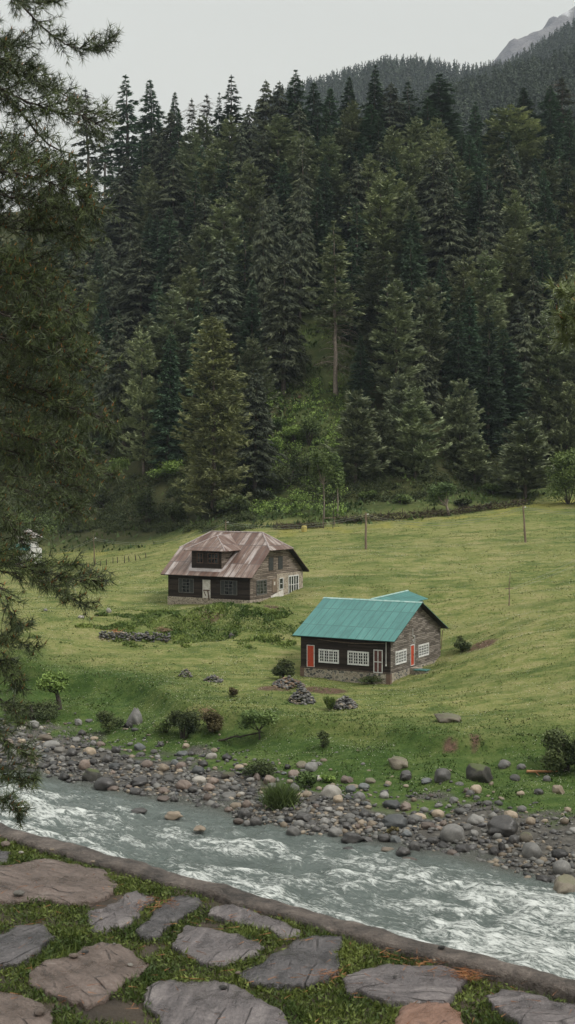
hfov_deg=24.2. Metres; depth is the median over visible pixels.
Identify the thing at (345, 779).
river rock
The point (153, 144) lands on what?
cedar tree
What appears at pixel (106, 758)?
cobble
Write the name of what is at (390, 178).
pine tree
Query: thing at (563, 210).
fir tree
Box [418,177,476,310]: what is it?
cedar tree
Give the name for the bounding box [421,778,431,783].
river rock
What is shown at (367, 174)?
pine tree
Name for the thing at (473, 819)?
boulder
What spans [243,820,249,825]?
cobble
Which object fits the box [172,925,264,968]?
flagstone
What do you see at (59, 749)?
river rock
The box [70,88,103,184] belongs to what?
dying conifer
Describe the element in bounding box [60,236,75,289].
spruce tree
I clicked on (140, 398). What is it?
pine tree
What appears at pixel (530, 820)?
river rock
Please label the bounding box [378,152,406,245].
fir tree
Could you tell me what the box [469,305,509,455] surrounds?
fir tree
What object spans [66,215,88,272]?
cedar tree
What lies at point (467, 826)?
cobble
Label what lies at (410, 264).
fir tree
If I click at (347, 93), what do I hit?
fir tree
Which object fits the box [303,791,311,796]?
river rock
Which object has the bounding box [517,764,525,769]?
river rock
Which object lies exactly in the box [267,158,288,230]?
spruce tree
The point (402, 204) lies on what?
pine tree
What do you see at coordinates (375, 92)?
fir tree
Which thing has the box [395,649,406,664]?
window
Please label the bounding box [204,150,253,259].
spruce tree
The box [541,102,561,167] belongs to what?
fir tree
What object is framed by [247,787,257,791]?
river rock
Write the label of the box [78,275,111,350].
pine tree
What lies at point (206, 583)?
door
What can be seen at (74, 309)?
spruce tree
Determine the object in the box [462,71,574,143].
hills
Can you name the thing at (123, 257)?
cedar tree
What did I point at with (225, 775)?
boulder
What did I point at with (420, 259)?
fir tree
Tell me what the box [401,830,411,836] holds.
cobble
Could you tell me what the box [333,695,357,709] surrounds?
stone pile
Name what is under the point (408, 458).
pine tree
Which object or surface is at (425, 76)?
forest
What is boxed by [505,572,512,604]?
crooked post
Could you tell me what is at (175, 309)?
pine tree
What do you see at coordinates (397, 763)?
boulder
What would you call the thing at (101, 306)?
fir tree
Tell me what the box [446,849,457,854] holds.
cobble
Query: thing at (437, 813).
river rock
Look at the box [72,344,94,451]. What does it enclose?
fir tree
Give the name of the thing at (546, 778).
river rock
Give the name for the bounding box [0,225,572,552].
hillside undergrowth
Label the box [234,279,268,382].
fir tree
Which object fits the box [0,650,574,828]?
bank grass
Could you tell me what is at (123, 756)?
cobble
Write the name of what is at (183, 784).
boulder
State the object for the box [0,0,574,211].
sky
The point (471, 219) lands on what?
fir tree
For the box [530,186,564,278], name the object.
fir tree
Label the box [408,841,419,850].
river rock
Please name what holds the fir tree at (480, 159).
on the ground at (424, 566)
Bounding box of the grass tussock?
[251,777,311,810]
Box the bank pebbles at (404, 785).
[0,704,566,814]
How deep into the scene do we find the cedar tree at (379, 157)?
310.94 m
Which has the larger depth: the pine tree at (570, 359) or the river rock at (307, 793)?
the pine tree at (570, 359)
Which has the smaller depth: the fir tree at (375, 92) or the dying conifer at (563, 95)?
the fir tree at (375, 92)
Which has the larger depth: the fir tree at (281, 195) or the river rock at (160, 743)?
the fir tree at (281, 195)
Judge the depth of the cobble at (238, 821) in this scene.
88.16 m
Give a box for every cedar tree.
[0,295,15,356]
[15,322,31,410]
[19,239,35,255]
[51,208,70,272]
[59,248,84,305]
[65,248,93,310]
[65,354,85,434]
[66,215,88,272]
[67,335,113,457]
[78,172,104,247]
[82,235,105,304]
[94,238,127,325]
[94,249,130,339]
[94,317,147,447]
[95,176,143,279]
[100,242,163,359]
[103,156,138,241]
[109,218,142,308]
[138,129,159,195]
[146,111,184,182]
[148,138,172,209]
[149,157,194,261]
[151,233,202,342]
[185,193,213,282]
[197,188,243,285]
[200,238,246,369]
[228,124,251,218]
[230,368,288,494]
[235,104,260,173]
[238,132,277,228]
[242,197,279,352]
[246,79,282,155]
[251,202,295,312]
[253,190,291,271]
[256,251,311,394]
[267,80,292,156]
[282,140,319,274]
[282,180,321,317]
[287,102,316,186]
[333,158,375,270]
[364,141,389,245]
[372,82,416,156]
[408,340,443,417]
[415,150,452,247]
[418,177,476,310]
[430,147,466,222]
[459,226,505,328]
[474,188,516,292]
[487,150,524,256]
[500,299,538,385]
[502,145,531,203]
[516,167,548,250]
[519,273,556,396]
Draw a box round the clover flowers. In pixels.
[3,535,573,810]
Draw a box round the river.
[0,759,574,979]
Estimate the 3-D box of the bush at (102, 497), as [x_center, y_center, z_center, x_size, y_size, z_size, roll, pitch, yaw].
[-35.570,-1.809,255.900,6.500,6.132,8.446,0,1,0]
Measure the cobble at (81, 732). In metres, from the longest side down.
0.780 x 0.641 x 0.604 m
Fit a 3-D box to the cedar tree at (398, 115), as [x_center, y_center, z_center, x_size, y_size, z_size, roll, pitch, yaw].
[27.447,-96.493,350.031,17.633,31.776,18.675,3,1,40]
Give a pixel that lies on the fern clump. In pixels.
(329, 702)
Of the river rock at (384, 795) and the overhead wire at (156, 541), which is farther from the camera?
the overhead wire at (156, 541)
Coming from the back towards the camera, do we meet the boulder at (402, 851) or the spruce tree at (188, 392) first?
the spruce tree at (188, 392)
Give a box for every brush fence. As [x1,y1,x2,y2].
[268,519,325,529]
[335,507,453,523]
[451,497,533,514]
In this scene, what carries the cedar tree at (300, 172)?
on the ground at (424, 566)
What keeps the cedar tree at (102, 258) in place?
on the ground at (424, 566)
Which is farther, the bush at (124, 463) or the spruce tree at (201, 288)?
the spruce tree at (201, 288)
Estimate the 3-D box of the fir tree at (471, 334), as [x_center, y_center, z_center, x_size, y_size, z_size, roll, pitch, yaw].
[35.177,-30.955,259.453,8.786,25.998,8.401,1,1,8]
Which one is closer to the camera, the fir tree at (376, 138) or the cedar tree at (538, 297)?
the cedar tree at (538, 297)
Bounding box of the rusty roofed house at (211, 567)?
[160,531,308,604]
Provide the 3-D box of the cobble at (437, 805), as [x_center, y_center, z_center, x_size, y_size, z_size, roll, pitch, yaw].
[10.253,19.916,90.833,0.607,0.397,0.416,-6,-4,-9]
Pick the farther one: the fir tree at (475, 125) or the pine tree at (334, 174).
the fir tree at (475, 125)
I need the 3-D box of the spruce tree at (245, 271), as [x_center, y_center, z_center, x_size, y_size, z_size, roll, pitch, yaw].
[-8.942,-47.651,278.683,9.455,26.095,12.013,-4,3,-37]
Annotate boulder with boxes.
[37,734,52,740]
[42,740,59,747]
[82,768,102,780]
[93,777,116,790]
[126,707,142,724]
[130,776,147,786]
[131,808,147,813]
[164,811,182,819]
[175,780,191,789]
[192,776,205,783]
[193,825,205,831]
[221,772,234,778]
[295,811,313,821]
[320,784,341,797]
[341,832,363,843]
[377,834,390,841]
[381,847,393,851]
[382,814,407,828]
[383,800,399,808]
[388,756,407,769]
[396,846,410,856]
[415,813,426,818]
[421,822,435,829]
[434,713,460,722]
[434,768,450,782]
[439,824,464,842]
[455,844,469,852]
[466,763,492,782]
[467,814,484,824]
[487,815,517,836]
[504,810,517,817]
[521,842,541,858]
[535,874,550,881]
[551,848,568,859]
[553,860,570,874]
[553,874,574,893]
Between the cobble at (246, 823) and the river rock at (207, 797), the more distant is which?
the river rock at (207, 797)
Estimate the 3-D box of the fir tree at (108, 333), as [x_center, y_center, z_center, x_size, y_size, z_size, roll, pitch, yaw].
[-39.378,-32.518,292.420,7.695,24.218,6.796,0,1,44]
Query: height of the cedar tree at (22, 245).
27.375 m
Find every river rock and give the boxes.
[54,746,64,752]
[67,760,78,765]
[74,719,81,725]
[78,759,89,769]
[89,758,97,764]
[107,786,118,790]
[111,746,120,752]
[123,721,132,727]
[134,742,145,750]
[142,760,152,767]
[157,741,163,746]
[157,795,168,801]
[158,763,168,771]
[158,787,169,793]
[163,775,174,782]
[171,759,177,765]
[182,743,189,748]
[197,760,207,766]
[203,793,211,800]
[205,753,216,759]
[207,777,218,783]
[229,802,241,808]
[234,764,243,769]
[242,800,251,807]
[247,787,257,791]
[253,772,260,780]
[263,775,275,784]
[288,770,299,776]
[296,761,305,767]
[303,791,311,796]
[305,762,317,771]
[307,821,317,824]
[341,775,353,782]
[343,813,355,820]
[358,819,364,824]
[362,836,372,841]
[365,778,375,783]
[380,791,388,798]
[390,835,400,842]
[400,770,411,780]
[400,802,411,810]
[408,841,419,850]
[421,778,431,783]
[425,837,438,843]
[431,809,443,817]
[470,785,481,793]
[488,846,499,855]
[498,759,510,768]
[498,842,505,850]
[508,835,519,843]
[510,774,519,780]
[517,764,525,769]
[519,832,532,841]
[526,817,535,824]
[533,789,543,794]
[543,775,550,781]
[552,785,564,793]
[564,807,570,811]
[569,827,574,833]
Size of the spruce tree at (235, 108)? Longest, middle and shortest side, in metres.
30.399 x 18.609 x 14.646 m
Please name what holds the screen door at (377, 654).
in the green roofed house at (389, 639)
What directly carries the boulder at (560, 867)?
on the ground at (424, 566)
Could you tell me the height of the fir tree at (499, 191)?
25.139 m
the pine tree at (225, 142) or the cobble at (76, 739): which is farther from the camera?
the pine tree at (225, 142)
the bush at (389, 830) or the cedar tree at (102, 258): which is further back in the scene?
the cedar tree at (102, 258)
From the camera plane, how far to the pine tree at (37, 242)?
371.61 m
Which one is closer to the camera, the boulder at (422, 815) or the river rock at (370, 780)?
the boulder at (422, 815)
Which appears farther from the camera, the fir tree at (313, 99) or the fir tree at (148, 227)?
the fir tree at (313, 99)
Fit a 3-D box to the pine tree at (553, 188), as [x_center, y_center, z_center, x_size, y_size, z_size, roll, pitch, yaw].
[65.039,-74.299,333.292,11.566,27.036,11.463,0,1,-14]
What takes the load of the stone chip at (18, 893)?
on the flagstone at (55, 880)
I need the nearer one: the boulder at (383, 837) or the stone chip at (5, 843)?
the stone chip at (5, 843)
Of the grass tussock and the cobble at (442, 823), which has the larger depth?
the grass tussock
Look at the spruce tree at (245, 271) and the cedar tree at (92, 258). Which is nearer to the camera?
the spruce tree at (245, 271)
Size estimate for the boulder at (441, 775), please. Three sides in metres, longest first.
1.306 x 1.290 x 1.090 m
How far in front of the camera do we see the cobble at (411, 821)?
87.69 m
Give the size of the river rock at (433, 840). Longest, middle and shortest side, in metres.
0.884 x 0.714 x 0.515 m
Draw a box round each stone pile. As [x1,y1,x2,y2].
[178,669,192,676]
[204,674,222,682]
[272,675,305,688]
[288,686,315,704]
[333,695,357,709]
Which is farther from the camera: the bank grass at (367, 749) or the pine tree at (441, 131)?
the pine tree at (441, 131)
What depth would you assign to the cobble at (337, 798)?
91.67 m
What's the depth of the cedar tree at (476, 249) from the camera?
283.69 m
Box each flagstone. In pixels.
[0,850,10,864]
[0,858,118,907]
[0,924,54,970]
[0,992,52,1023]
[28,942,149,1010]
[86,891,155,934]
[135,895,202,941]
[143,980,287,1023]
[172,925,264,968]
[208,904,300,941]
[236,935,342,991]
[343,963,467,1006]
[395,1001,463,1023]
[486,989,574,1023]
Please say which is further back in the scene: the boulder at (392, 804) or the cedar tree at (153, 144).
the cedar tree at (153, 144)
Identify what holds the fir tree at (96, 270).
on the ground at (424, 566)
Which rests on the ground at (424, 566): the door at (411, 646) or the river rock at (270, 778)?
the river rock at (270, 778)
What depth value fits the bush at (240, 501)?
221.77 m
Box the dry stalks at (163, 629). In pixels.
[156,625,168,631]
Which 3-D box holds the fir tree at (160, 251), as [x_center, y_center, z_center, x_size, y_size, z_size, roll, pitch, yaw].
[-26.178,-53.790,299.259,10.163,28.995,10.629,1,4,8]
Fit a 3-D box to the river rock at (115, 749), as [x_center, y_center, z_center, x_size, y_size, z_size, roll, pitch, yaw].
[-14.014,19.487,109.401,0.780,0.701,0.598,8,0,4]
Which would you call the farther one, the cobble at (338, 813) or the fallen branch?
the fallen branch
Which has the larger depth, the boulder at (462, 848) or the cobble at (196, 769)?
the cobble at (196, 769)
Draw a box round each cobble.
[1,762,13,770]
[25,768,34,773]
[28,720,38,727]
[37,762,49,768]
[49,761,57,765]
[58,755,65,761]
[58,772,69,780]
[66,748,77,756]
[72,737,80,741]
[78,729,85,735]
[83,747,95,754]
[96,741,104,745]
[101,754,112,762]
[108,763,119,768]
[120,754,128,758]
[126,764,132,769]
[130,787,140,794]
[136,752,145,756]
[149,780,158,785]
[152,774,161,778]
[170,796,177,801]
[175,762,185,768]
[177,751,187,755]
[188,786,198,792]
[192,766,203,774]
[203,783,215,791]
[211,802,219,807]
[219,785,226,790]
[221,792,235,797]
[222,754,232,760]
[224,806,232,811]
[231,785,239,790]
[233,818,243,824]
[237,808,251,817]
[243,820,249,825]
[246,777,254,781]
[250,817,261,825]
[284,816,292,822]
[286,825,300,835]
[288,783,299,792]
[293,820,304,826]
[311,826,320,832]
[319,817,330,823]
[320,824,328,829]
[324,807,332,811]
[328,826,342,836]
[333,795,342,802]
[333,811,342,816]
[342,822,350,828]
[345,785,355,792]
[353,791,365,800]
[358,783,369,789]
[359,810,370,817]
[367,820,376,825]
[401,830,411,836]
[407,818,415,824]
[434,803,442,807]
[437,841,449,847]
[439,820,446,825]
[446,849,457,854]
[449,797,458,802]
[463,823,471,829]
[466,790,474,795]
[469,830,478,835]
[470,837,477,841]
[482,800,492,805]
[517,805,526,811]
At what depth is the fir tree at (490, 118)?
377.28 m
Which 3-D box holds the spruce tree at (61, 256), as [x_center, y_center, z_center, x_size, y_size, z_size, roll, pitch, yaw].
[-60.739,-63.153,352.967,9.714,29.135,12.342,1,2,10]
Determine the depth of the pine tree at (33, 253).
347.70 m
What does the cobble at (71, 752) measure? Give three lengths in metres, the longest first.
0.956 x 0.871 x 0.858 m
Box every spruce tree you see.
[40,211,55,259]
[51,222,67,280]
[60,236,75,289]
[63,283,78,368]
[84,220,99,263]
[91,310,130,451]
[95,75,142,208]
[100,164,116,250]
[126,135,150,238]
[134,196,146,258]
[144,275,170,372]
[147,297,166,372]
[163,108,190,205]
[176,172,206,270]
[180,330,208,436]
[188,241,219,342]
[189,141,210,229]
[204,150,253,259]
[207,92,222,147]
[211,75,244,161]
[230,221,261,336]
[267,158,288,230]
[338,198,374,330]
[365,265,400,385]
[397,81,420,170]
[401,233,422,338]
[432,163,468,263]
[465,216,491,268]
[481,153,500,206]
[515,188,536,258]
[543,297,569,390]
[548,205,567,269]
[554,140,566,197]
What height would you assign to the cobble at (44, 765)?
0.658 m
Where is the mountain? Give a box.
[489,6,574,65]
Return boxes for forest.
[251,18,574,126]
[358,43,574,169]
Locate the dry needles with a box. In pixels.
[0,835,571,1023]
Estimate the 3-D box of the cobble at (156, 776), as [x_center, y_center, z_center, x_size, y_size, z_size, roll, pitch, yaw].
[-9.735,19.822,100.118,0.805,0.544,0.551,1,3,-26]
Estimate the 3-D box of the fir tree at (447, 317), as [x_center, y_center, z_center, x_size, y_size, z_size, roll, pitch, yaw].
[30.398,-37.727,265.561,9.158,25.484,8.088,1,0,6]
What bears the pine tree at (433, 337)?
on the ground at (424, 566)
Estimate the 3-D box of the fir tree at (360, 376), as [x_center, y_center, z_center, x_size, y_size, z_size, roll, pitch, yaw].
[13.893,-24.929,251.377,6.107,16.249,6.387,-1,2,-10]
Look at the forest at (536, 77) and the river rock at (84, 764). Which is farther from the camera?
the forest at (536, 77)
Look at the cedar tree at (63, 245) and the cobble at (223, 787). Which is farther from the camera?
the cedar tree at (63, 245)
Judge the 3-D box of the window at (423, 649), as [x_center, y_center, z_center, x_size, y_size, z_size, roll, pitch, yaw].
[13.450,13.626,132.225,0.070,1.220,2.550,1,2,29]
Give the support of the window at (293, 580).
in the rusty roofed house at (211, 567)
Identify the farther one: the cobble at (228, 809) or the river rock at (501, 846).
the cobble at (228, 809)
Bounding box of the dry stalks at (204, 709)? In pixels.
[188,705,215,712]
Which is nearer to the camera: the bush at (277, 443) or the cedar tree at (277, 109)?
the bush at (277, 443)
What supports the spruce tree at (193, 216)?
on the ground at (424, 566)
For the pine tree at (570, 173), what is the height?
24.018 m
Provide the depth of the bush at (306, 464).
234.25 m
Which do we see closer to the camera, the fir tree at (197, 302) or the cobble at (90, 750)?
the cobble at (90, 750)
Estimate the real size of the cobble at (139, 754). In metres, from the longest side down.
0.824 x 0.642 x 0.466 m
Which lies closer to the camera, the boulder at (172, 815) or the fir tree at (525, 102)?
the boulder at (172, 815)
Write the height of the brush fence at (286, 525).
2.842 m
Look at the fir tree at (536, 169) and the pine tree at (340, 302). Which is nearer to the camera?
the pine tree at (340, 302)
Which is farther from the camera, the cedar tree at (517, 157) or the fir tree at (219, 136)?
the fir tree at (219, 136)
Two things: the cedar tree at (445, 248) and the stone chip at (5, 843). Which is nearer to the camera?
the stone chip at (5, 843)
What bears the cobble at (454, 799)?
on the ground at (424, 566)
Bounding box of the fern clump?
[322,695,335,710]
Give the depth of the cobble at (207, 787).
96.71 m
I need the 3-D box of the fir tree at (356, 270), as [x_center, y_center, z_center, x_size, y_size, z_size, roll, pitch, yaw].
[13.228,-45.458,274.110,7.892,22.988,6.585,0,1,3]
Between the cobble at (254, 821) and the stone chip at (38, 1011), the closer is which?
the stone chip at (38, 1011)
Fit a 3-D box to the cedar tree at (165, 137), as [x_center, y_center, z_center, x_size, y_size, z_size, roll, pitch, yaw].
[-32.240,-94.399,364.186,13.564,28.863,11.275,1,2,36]
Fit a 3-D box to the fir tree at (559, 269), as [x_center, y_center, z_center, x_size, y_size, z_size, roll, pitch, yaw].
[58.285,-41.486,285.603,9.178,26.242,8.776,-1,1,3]
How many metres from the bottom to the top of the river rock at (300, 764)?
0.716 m
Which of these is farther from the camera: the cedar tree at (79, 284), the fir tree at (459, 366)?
the cedar tree at (79, 284)
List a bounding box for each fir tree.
[23,349,53,468]
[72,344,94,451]
[85,248,109,333]
[86,288,112,398]
[96,308,118,404]
[132,80,165,196]
[136,214,162,303]
[142,329,191,468]
[143,215,171,317]
[151,206,183,321]
[163,92,184,156]
[185,297,215,392]
[212,119,228,186]
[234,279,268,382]
[274,161,292,251]
[275,70,311,155]
[296,188,336,309]
[303,81,322,137]
[307,106,330,165]
[310,88,344,160]
[312,107,340,218]
[314,157,336,246]
[331,190,365,283]
[332,142,355,218]
[336,77,361,142]
[337,234,367,341]
[343,104,386,180]
[346,336,375,417]
[356,138,371,210]
[359,65,386,140]
[367,113,386,168]
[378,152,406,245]
[392,210,431,322]
[396,234,432,368]
[401,111,414,178]
[415,98,444,154]
[419,74,478,165]
[425,258,459,381]
[441,307,475,421]
[453,130,471,174]
[453,285,485,410]
[459,134,481,209]
[459,182,493,263]
[463,102,495,178]
[465,169,488,233]
[468,130,488,190]
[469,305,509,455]
[480,327,532,442]
[483,109,499,179]
[487,181,510,247]
[493,132,518,177]
[502,151,522,220]
[513,87,544,182]
[513,240,545,308]
[524,247,556,364]
[526,155,539,191]
[530,85,574,166]
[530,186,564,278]
[533,169,556,223]
[536,133,558,195]
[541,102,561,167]
[549,256,574,370]
[551,174,574,250]
[557,108,574,190]
[561,229,574,278]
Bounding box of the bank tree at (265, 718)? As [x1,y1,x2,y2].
[235,709,278,739]
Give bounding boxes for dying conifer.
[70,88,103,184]
[90,102,115,199]
[183,98,199,155]
[195,94,216,148]
[543,77,574,157]
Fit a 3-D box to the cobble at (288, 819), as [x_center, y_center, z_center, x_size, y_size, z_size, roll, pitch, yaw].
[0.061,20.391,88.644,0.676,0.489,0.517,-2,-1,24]
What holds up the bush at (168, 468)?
on the ground at (424, 566)
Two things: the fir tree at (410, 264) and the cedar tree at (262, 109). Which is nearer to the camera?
the fir tree at (410, 264)
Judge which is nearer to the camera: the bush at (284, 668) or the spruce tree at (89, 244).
the bush at (284, 668)
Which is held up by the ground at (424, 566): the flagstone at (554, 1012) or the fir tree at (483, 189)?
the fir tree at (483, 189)
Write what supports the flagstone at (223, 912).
on the terrace ground at (114, 1008)
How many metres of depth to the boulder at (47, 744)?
111.14 m
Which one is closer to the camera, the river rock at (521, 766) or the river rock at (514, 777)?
the river rock at (514, 777)
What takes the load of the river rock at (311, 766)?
on the ground at (424, 566)
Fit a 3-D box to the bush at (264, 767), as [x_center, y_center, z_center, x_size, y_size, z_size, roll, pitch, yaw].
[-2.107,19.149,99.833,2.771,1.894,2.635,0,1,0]
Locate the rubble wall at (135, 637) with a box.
[99,631,170,642]
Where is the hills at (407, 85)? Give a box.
[246,38,573,135]
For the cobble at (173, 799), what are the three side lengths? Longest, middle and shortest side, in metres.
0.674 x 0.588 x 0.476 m
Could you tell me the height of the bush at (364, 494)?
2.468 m
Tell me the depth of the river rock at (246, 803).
92.20 m
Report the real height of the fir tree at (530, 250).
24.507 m
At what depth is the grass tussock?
91.34 m
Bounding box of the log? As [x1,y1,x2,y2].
[526,770,556,775]
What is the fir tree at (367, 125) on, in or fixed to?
on the ground at (424, 566)
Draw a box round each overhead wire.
[95,523,222,542]
[227,514,364,525]
[367,510,518,525]
[371,507,521,522]
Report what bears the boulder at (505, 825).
on the ground at (424, 566)
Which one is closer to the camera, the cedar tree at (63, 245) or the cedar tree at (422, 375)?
the cedar tree at (422, 375)
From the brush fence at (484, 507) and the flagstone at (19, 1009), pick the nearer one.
the flagstone at (19, 1009)
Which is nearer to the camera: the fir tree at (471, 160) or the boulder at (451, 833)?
the boulder at (451, 833)
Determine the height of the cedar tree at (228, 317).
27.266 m
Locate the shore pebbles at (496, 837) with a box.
[0,718,574,882]
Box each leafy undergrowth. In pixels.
[18,443,568,533]
[235,377,349,516]
[278,296,373,395]
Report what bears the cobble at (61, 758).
on the ground at (424, 566)
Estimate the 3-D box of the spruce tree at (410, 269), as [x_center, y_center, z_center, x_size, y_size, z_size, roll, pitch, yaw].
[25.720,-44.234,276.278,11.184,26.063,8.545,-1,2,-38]
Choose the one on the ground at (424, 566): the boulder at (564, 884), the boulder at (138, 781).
the boulder at (138, 781)
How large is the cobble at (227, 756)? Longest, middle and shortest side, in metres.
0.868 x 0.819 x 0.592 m
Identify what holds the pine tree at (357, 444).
on the ground at (424, 566)
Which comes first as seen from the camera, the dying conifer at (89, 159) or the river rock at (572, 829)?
the river rock at (572, 829)
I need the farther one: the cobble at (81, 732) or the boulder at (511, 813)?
the cobble at (81, 732)
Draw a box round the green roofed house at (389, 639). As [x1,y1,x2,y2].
[292,590,447,684]
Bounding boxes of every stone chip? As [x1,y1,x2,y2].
[1,841,9,846]
[13,890,24,895]
[34,1008,43,1015]
[68,953,78,957]
[219,985,227,989]
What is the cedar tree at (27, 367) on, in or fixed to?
on the ground at (424, 566)
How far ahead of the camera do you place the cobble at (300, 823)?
87.22 m
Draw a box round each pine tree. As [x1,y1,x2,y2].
[0,340,30,458]
[3,220,50,271]
[25,244,39,279]
[27,357,75,442]
[29,270,74,341]
[32,247,64,291]
[62,318,96,389]
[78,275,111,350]
[118,328,165,474]
[119,313,164,433]
[130,164,156,236]
[130,286,207,430]
[132,177,164,247]
[142,265,223,391]
[163,129,213,217]
[170,316,254,516]
[178,225,226,321]
[183,143,245,249]
[187,115,219,182]
[194,197,253,309]
[204,115,253,183]
[227,158,269,277]
[232,333,279,429]
[246,114,302,202]
[279,132,326,223]
[299,220,366,395]
[307,134,350,234]
[319,389,389,482]
[321,124,362,197]
[338,100,368,179]
[339,152,382,256]
[342,173,416,303]
[346,246,408,363]
[362,409,400,465]
[363,167,418,263]
[364,278,426,399]
[375,125,419,206]
[375,189,436,287]
[383,374,423,441]
[388,386,451,478]
[397,140,431,218]
[400,115,436,192]
[406,277,453,400]
[415,116,460,191]
[415,131,459,239]
[431,151,480,228]
[437,377,486,460]
[442,254,490,373]
[452,432,491,482]
[457,250,512,376]
[470,293,520,396]
[478,105,554,187]
[480,415,556,497]
[491,227,535,328]
[499,189,543,294]
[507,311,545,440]
[519,308,574,443]
[522,138,558,186]
[524,220,574,298]
[531,159,564,218]
[540,380,574,470]
[541,344,574,428]
[542,184,574,264]
[552,159,574,245]
[558,261,574,380]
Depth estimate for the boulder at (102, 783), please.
97.85 m
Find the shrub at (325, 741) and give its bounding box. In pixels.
[315,730,329,747]
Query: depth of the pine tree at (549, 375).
257.88 m
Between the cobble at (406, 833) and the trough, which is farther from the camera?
the trough
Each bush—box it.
[2,698,61,719]
[12,509,65,547]
[87,488,112,512]
[95,710,124,731]
[107,457,130,473]
[133,488,161,525]
[146,459,184,477]
[152,719,177,731]
[159,426,181,453]
[163,707,200,738]
[165,502,188,522]
[199,709,225,732]
[214,494,252,513]
[228,687,237,696]
[241,759,277,776]
[245,458,273,471]
[263,464,306,487]
[266,435,285,450]
[271,658,295,678]
[272,417,287,428]
[281,341,312,369]
[282,424,302,441]
[287,452,314,477]
[294,770,317,787]
[298,414,322,446]
[319,774,337,782]
[358,489,377,498]
[358,675,382,683]
[386,826,398,832]
[391,494,412,502]
[453,498,472,505]
[453,635,471,650]
[481,483,505,493]
[539,726,574,772]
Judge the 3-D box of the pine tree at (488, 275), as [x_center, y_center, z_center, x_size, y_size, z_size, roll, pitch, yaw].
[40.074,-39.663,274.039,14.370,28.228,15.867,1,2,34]
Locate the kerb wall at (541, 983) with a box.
[0,823,574,1003]
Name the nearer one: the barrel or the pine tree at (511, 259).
the barrel
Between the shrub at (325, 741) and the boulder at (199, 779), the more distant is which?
the shrub at (325, 741)
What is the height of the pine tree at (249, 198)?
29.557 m
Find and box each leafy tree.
[36,670,69,709]
[308,447,334,517]
[328,451,345,514]
[426,481,457,515]
[544,447,574,503]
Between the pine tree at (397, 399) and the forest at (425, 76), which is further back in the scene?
the forest at (425, 76)
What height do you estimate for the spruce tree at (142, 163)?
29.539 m
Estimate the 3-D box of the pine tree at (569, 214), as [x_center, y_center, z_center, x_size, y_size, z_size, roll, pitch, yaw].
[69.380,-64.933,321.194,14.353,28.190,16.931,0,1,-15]
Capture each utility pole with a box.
[365,513,367,548]
[522,505,526,542]
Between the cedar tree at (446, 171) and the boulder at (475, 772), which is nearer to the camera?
the boulder at (475, 772)
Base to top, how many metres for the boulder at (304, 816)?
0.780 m
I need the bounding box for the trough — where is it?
[413,668,430,674]
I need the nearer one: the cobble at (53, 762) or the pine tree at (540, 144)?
the cobble at (53, 762)
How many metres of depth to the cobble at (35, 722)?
117.95 m
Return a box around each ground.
[0,200,574,876]
[0,846,513,1023]
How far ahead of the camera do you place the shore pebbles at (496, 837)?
90.67 m
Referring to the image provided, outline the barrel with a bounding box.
[301,526,306,531]
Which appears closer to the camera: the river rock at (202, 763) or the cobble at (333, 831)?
the cobble at (333, 831)
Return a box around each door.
[203,580,210,599]
[307,645,314,666]
[373,649,382,672]
[410,644,413,665]
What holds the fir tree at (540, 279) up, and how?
on the ground at (424, 566)
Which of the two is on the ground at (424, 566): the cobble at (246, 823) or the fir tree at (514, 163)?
the fir tree at (514, 163)
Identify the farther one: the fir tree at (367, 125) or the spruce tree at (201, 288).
the fir tree at (367, 125)
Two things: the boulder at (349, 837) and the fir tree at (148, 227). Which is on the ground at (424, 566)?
the fir tree at (148, 227)
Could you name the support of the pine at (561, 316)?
on the ground at (424, 566)
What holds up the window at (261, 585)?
in the rusty roofed house at (211, 567)
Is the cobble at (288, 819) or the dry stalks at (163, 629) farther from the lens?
the dry stalks at (163, 629)
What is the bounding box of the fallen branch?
[215,731,262,741]
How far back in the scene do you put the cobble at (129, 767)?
103.18 m
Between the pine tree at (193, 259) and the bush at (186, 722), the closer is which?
the bush at (186, 722)
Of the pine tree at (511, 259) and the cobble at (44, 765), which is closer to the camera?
the cobble at (44, 765)
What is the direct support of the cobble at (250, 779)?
on the ground at (424, 566)
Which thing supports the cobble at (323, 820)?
on the ground at (424, 566)
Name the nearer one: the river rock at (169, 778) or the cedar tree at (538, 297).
the river rock at (169, 778)
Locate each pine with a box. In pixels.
[0,0,131,831]
[540,271,574,352]
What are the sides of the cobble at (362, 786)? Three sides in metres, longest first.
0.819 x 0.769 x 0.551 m
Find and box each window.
[178,578,193,592]
[220,580,236,594]
[256,579,266,594]
[279,578,282,589]
[288,574,298,593]
[319,649,338,663]
[347,651,368,665]
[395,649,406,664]
[418,642,428,657]

